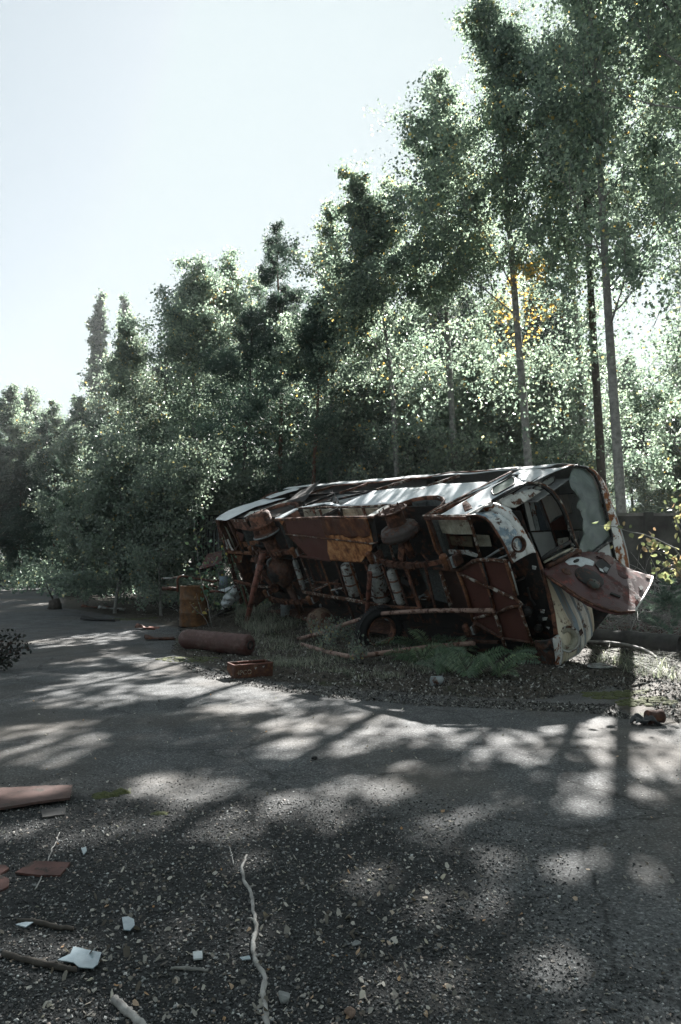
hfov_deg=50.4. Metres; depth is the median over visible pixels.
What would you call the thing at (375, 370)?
aspen tree
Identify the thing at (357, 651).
weed
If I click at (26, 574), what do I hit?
undergrowth
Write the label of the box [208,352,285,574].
aspen tree
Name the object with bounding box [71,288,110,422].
poplar tree
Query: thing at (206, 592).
young sapling
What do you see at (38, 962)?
rotten stick
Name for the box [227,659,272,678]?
metal trough
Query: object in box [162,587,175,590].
pipe rail
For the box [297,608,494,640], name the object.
bent pipe
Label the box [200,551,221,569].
maroon sheet
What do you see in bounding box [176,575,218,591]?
pipe rail
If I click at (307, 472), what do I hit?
leafy bush
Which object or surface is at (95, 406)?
birch tree
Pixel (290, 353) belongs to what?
aspen tree
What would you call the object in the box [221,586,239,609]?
crumpled sheet
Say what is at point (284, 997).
stone
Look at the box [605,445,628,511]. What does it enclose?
birch tree
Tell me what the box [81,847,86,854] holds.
glass shard
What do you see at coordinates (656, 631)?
brushwood
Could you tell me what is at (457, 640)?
fern
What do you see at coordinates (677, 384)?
aspen tree
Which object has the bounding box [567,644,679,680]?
roadside grass
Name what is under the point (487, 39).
aspen tree
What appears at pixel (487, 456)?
leafy bush
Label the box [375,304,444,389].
aspen tree
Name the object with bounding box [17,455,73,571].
pine tree
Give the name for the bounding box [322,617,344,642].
weed
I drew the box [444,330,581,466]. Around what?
aspen tree
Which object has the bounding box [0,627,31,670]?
dark shrub
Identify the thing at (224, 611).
flat plate
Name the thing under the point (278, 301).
pine tree
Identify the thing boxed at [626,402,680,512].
birch tree
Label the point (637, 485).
birch tree
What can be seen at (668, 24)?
aspen tree
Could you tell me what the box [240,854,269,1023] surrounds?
dead branch
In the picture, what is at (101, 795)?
moss cushion
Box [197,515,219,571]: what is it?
barred gate
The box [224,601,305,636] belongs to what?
tall grass
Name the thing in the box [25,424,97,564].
birch tree
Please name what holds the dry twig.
on the ground at (72, 672)
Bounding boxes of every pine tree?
[0,426,33,560]
[0,449,53,583]
[16,413,45,560]
[16,418,62,570]
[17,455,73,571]
[86,303,327,598]
[184,219,373,567]
[217,293,404,509]
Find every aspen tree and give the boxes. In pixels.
[0,383,49,583]
[23,399,67,551]
[42,396,106,524]
[95,399,127,540]
[117,250,260,584]
[118,348,190,452]
[141,245,300,589]
[159,366,218,554]
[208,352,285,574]
[246,197,399,484]
[246,333,327,477]
[247,355,314,469]
[254,150,503,480]
[262,306,419,509]
[320,333,385,429]
[350,58,570,474]
[363,0,679,472]
[371,299,414,361]
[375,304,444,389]
[390,283,494,412]
[428,286,523,381]
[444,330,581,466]
[482,0,680,512]
[482,297,527,386]
[488,281,592,415]
[498,1,680,486]
[506,85,680,506]
[525,0,680,132]
[526,298,628,468]
[559,1,680,489]
[563,396,614,498]
[589,353,647,507]
[646,341,680,413]
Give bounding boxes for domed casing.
[307,607,344,631]
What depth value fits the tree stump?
23.33 m
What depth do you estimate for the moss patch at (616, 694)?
8.79 m
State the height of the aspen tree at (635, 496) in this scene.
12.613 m
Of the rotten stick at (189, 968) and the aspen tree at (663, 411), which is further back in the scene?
the aspen tree at (663, 411)
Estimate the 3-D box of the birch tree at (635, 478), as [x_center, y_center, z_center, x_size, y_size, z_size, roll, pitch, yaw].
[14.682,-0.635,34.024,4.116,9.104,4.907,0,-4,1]
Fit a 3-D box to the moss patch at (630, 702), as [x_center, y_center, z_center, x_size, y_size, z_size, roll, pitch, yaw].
[3.533,2.180,8.302,0.740,0.068,0.473,0,-4,0]
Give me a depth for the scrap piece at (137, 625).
16.64 m
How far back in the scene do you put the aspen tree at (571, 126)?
17.62 m
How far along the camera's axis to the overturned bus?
12.43 m
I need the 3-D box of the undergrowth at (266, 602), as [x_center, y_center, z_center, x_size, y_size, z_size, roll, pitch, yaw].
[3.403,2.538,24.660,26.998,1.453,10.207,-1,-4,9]
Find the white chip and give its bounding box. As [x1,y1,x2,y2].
[193,951,202,959]
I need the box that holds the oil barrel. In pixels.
[179,585,208,626]
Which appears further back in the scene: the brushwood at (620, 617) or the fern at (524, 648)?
the brushwood at (620, 617)
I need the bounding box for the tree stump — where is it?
[46,584,61,609]
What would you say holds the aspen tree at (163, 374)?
on the ground at (72, 672)
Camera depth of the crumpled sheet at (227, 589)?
17.48 m
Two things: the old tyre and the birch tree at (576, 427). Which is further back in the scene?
the birch tree at (576, 427)
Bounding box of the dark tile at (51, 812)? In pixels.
[40,807,65,818]
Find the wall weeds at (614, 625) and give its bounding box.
[597,587,680,633]
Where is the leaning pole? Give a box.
[244,551,266,623]
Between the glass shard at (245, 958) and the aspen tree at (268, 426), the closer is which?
the glass shard at (245, 958)
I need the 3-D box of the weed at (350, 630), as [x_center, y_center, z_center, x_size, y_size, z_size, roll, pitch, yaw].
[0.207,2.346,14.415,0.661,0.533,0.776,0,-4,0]
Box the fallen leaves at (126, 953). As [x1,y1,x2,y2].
[18,850,471,1021]
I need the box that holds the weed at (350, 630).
[336,616,356,640]
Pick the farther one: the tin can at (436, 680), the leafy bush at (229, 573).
the leafy bush at (229, 573)
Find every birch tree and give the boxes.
[1,385,61,558]
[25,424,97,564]
[51,309,197,601]
[58,367,120,551]
[89,365,151,552]
[199,451,255,579]
[299,360,401,484]
[335,342,455,478]
[383,360,500,470]
[414,335,520,469]
[466,352,568,469]
[499,343,611,470]
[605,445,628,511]
[609,411,674,512]
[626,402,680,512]
[627,413,661,512]
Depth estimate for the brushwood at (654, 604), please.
14.85 m
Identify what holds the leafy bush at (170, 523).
on the ground at (72, 672)
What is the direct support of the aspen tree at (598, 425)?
on the ground at (72, 672)
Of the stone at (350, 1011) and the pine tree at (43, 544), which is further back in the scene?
the pine tree at (43, 544)
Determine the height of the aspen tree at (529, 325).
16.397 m
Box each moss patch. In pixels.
[155,656,217,661]
[581,689,651,698]
[614,696,677,706]
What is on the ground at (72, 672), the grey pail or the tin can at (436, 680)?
the tin can at (436, 680)
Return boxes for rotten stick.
[1,950,77,971]
[16,918,73,930]
[170,965,207,971]
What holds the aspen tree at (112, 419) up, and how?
on the ground at (72, 672)
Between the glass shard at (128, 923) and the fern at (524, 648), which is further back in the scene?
the fern at (524, 648)
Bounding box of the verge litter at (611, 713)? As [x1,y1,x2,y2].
[170,657,632,718]
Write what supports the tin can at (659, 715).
on the ground at (72, 672)
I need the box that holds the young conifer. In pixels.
[635,577,680,633]
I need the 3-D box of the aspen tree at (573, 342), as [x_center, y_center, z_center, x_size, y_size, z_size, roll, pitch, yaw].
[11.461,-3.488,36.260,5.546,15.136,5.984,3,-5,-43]
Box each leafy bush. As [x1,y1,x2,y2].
[23,464,126,604]
[38,419,202,612]
[78,439,185,601]
[97,444,227,615]
[125,421,274,603]
[189,465,276,583]
[247,448,307,495]
[290,443,349,508]
[301,400,427,482]
[369,403,492,478]
[476,443,504,469]
[637,493,680,512]
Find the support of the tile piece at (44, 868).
on the ground at (72, 672)
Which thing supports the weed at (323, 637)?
on the ground at (72, 672)
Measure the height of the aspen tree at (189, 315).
13.267 m
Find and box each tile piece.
[0,864,8,874]
[0,875,8,891]
[15,861,70,876]
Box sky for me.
[0,0,680,555]
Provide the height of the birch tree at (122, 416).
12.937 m
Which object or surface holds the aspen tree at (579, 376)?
on the ground at (72, 672)
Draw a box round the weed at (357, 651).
[343,630,393,662]
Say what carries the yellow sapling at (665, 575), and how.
on the ground at (72, 672)
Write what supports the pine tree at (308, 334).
on the ground at (72, 672)
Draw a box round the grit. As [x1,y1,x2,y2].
[0,695,676,874]
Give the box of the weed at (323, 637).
[308,626,337,653]
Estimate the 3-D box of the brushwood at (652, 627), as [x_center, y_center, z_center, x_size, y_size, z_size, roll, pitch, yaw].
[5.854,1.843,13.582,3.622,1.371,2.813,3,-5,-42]
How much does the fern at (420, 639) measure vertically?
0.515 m
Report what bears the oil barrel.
on the ground at (72, 672)
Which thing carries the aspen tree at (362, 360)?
on the ground at (72, 672)
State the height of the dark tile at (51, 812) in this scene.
0.012 m
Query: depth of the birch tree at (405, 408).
24.22 m
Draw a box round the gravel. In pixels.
[0,798,680,1023]
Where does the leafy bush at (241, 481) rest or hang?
on the ground at (72, 672)
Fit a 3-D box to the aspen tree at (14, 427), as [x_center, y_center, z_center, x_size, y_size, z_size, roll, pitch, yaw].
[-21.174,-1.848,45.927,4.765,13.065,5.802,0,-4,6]
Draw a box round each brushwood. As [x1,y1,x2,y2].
[598,584,680,634]
[598,585,680,633]
[600,620,680,634]
[603,553,680,632]
[608,555,680,633]
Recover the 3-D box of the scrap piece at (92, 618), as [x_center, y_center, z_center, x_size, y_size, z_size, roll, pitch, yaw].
[-6.399,2.860,19.238,1.105,0.187,0.274,-1,-4,19]
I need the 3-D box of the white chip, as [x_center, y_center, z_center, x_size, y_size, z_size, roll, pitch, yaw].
[-0.604,1.878,3.061,0.039,0.007,0.063,1,-4,-14]
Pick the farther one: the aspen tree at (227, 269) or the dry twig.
the aspen tree at (227, 269)
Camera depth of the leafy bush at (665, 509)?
25.80 m
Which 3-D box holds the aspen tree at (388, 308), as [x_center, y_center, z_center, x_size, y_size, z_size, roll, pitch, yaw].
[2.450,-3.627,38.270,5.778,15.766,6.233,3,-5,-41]
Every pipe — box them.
[0,785,71,809]
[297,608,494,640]
[300,641,475,658]
[587,628,680,651]
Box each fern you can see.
[377,628,464,651]
[384,641,459,663]
[413,640,475,674]
[428,646,511,677]
[429,635,478,656]
[477,649,539,677]
[499,638,543,659]
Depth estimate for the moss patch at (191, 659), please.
11.97 m
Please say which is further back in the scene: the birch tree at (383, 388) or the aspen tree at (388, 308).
the aspen tree at (388, 308)
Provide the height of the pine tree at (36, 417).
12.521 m
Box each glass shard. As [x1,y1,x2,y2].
[15,922,32,927]
[58,946,100,968]
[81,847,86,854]
[122,916,134,930]
[240,955,250,960]
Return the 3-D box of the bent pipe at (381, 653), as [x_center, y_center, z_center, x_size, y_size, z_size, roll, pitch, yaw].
[0.506,2.280,12.213,3.444,0.319,1.347,-2,-4,26]
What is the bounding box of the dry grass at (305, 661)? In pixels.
[238,617,434,678]
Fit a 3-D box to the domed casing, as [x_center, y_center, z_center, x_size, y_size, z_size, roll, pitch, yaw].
[-0.324,2.359,15.848,0.835,0.526,0.637,0,-4,0]
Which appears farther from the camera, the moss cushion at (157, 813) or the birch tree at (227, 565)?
the birch tree at (227, 565)
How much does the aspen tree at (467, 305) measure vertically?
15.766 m
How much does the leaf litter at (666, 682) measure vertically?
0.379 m
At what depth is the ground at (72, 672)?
5.04 m
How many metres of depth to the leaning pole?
16.58 m
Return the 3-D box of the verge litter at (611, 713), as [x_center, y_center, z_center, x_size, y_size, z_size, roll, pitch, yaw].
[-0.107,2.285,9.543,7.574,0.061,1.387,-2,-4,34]
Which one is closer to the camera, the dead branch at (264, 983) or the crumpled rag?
the dead branch at (264, 983)
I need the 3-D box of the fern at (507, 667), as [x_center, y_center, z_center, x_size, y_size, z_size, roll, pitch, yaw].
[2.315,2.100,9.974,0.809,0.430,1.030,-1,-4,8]
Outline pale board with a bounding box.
[584,663,612,667]
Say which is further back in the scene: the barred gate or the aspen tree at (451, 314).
the aspen tree at (451, 314)
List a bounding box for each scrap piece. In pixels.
[80,615,120,621]
[81,604,110,607]
[98,605,124,610]
[134,623,159,629]
[144,634,174,639]
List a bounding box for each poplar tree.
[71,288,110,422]
[110,292,132,359]
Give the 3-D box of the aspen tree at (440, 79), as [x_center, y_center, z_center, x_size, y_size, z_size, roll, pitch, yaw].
[3.211,-5.696,22.696,6.437,17.779,5.514,3,-5,-42]
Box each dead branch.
[110,994,146,1023]
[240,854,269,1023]
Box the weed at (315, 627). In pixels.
[300,614,332,638]
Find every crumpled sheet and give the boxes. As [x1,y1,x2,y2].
[219,585,233,591]
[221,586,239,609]
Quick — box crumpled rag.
[629,713,661,725]
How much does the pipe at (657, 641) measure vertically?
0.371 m
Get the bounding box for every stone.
[278,990,289,1004]
[344,1006,355,1018]
[351,940,360,946]
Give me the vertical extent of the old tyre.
0.976 m
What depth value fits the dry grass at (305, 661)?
11.76 m
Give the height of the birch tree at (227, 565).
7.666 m
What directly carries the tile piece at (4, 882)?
on the ground at (72, 672)
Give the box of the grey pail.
[219,576,227,588]
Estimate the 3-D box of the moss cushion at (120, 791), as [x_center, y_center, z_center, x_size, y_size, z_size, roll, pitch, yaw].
[-1.584,2.014,5.225,0.159,0.034,0.124,1,-4,-13]
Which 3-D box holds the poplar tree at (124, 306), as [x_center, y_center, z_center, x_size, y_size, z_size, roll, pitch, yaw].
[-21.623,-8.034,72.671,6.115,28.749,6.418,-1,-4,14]
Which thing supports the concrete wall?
on the ground at (72, 672)
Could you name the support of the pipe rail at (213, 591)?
attached to the crumpled sheet at (227, 589)
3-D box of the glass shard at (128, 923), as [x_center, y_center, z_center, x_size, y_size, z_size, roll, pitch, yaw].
[-0.974,1.892,3.323,0.051,0.006,0.132,1,-4,-20]
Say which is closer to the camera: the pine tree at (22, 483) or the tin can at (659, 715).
the tin can at (659, 715)
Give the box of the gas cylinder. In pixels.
[178,629,254,655]
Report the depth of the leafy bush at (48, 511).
24.42 m
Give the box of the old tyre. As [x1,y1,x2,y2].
[355,605,403,645]
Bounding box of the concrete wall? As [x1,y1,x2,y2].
[605,512,680,622]
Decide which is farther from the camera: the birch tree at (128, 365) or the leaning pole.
the birch tree at (128, 365)
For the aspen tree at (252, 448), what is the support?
on the ground at (72, 672)
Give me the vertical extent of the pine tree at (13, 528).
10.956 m
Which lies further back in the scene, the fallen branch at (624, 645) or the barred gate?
the barred gate
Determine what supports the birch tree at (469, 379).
on the ground at (72, 672)
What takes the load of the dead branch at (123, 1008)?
on the ground at (72, 672)
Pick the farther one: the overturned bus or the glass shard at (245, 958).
the overturned bus
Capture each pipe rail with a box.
[162,574,183,578]
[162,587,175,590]
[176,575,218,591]
[209,590,223,592]
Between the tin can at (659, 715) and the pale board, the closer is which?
the tin can at (659, 715)
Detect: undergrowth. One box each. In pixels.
[0,541,214,598]
[110,569,274,610]
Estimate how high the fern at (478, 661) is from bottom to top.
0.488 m
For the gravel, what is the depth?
3.23 m
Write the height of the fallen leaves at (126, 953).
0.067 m
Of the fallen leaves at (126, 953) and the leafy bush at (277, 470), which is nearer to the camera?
the fallen leaves at (126, 953)
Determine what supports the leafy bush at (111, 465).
on the ground at (72, 672)
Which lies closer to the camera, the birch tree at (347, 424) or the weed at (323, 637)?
the weed at (323, 637)
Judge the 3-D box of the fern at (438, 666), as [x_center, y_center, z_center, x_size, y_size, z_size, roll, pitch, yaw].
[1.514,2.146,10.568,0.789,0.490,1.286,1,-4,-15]
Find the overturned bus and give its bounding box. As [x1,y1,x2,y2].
[215,463,653,665]
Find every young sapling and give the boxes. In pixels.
[185,515,219,626]
[189,591,216,625]
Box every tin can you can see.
[430,676,443,685]
[644,709,665,724]
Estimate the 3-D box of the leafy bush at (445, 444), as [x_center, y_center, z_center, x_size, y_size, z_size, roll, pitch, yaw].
[2.932,-0.170,24.062,5.157,7.030,4.900,-3,-5,39]
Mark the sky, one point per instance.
(134, 134)
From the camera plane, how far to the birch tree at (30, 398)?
55.39 m
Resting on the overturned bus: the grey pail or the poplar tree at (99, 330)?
the grey pail
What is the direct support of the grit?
on the ground at (72, 672)
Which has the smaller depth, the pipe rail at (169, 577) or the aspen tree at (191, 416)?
the pipe rail at (169, 577)
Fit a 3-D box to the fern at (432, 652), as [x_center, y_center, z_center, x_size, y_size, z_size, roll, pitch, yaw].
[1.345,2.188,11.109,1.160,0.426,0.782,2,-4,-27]
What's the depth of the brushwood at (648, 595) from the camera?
15.04 m
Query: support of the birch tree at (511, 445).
on the ground at (72, 672)
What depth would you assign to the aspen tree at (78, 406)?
48.27 m
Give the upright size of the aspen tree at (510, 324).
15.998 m
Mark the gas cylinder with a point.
(229, 643)
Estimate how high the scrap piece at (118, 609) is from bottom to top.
0.187 m
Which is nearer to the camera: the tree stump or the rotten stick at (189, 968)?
the rotten stick at (189, 968)
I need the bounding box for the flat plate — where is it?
[216,609,236,615]
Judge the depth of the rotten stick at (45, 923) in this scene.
3.31 m
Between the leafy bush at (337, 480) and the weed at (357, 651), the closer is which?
the weed at (357, 651)
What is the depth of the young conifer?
13.53 m
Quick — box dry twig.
[34,832,59,889]
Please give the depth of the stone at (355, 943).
3.16 m
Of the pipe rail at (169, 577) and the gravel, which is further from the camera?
the pipe rail at (169, 577)
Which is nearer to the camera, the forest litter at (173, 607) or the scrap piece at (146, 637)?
the scrap piece at (146, 637)
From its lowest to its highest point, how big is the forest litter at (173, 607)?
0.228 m
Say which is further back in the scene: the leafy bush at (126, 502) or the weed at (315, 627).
the leafy bush at (126, 502)
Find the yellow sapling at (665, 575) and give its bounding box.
[592,487,680,583]
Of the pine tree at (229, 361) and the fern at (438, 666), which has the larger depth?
the pine tree at (229, 361)
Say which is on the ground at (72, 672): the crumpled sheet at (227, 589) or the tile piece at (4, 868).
the tile piece at (4, 868)
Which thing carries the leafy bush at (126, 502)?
on the ground at (72, 672)
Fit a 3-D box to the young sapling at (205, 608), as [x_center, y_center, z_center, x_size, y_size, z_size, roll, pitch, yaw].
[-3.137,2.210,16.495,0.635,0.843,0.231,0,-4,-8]
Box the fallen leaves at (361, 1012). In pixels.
[0,694,680,1023]
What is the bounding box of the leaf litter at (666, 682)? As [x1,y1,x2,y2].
[65,598,680,723]
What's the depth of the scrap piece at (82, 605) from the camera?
23.39 m
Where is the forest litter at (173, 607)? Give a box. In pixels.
[106,587,229,612]
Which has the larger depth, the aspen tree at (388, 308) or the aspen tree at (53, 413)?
the aspen tree at (53, 413)
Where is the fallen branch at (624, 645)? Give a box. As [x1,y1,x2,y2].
[588,640,679,668]
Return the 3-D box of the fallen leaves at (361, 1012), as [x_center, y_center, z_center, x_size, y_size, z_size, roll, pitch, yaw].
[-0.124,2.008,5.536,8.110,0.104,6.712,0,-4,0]
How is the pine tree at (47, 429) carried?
on the ground at (72, 672)
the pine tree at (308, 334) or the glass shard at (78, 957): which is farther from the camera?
the pine tree at (308, 334)
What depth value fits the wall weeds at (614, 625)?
14.96 m
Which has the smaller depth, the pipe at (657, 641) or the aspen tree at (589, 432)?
the pipe at (657, 641)
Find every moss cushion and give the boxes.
[92,791,119,799]
[112,788,130,794]
[150,811,168,815]
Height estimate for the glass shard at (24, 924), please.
0.005 m
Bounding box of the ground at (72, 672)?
[0,558,680,1023]

